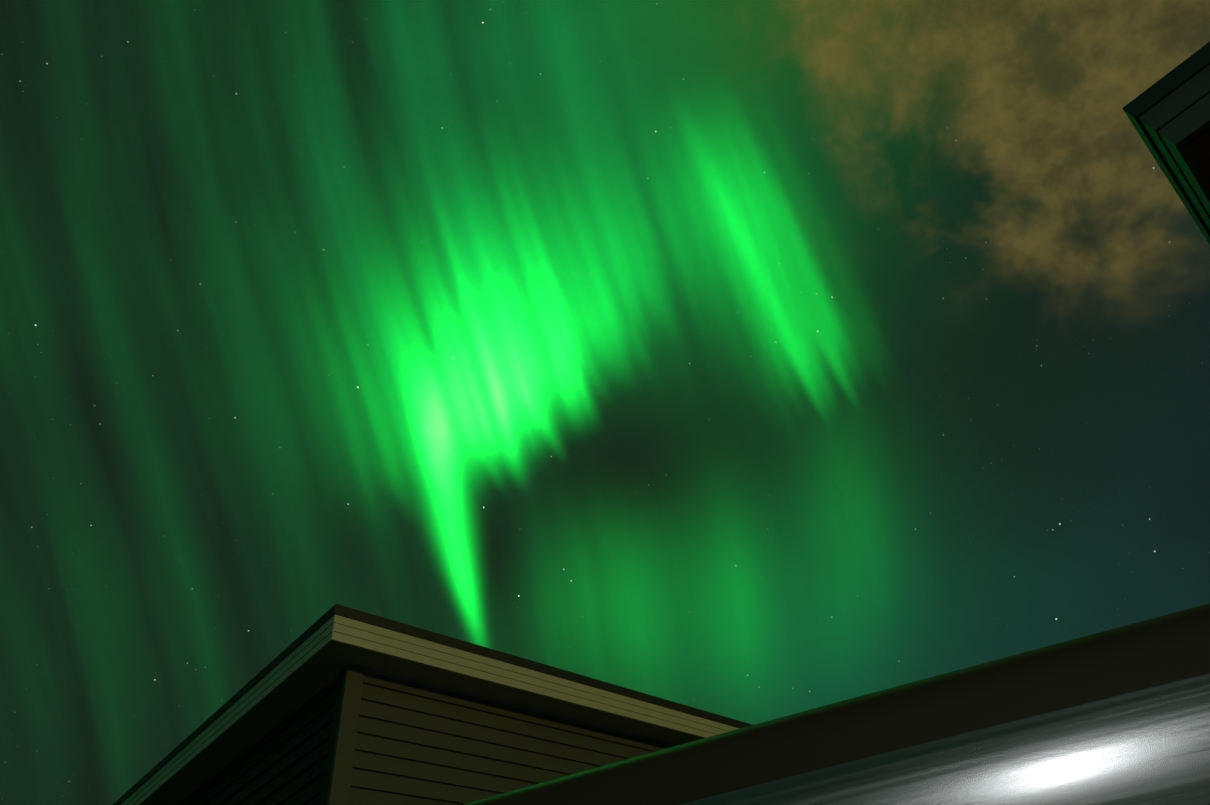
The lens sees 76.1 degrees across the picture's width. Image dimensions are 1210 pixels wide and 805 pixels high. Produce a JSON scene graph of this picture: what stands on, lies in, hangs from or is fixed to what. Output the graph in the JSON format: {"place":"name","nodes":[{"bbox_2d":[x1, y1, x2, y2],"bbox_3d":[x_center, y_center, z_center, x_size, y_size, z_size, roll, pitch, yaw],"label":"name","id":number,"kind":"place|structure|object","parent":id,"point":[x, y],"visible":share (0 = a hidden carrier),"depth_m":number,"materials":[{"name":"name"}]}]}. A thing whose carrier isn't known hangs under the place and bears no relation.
{"place":"outdoors","nodes":[
{"label":"outdoors","id":0,"kind":"place"},
{"bbox_2d":[112,604,751,804],"bbox_3d":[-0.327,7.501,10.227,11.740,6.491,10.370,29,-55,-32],"label":"house","id":1,"kind":"structure","parent":0,"point":[336,704],"depth_m":6.79,"materials":[{"name":"beige wood"}]},
{"bbox_2d":[0,0,1209,804],"label":"sky","id":2,"kind":"structure","parent":0,"point":[753,362],"materials":[{"name":"green"}]},
{"bbox_2d":[463,603,1209,804],"bbox_3d":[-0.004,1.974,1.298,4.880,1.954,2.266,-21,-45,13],"label":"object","id":3,"kind":"object","parent":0,"point":[1118,716],"visible":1,"depth_m":0.99,"materials":[{"name":"brown paint"}]},
{"bbox_2d":[1122,41,1209,244],"bbox_3d":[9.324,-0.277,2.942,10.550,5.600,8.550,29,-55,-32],"label":"roof corner","id":4,"kind":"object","parent":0,"point":[1168,115],"depth_m":3.42,"materials":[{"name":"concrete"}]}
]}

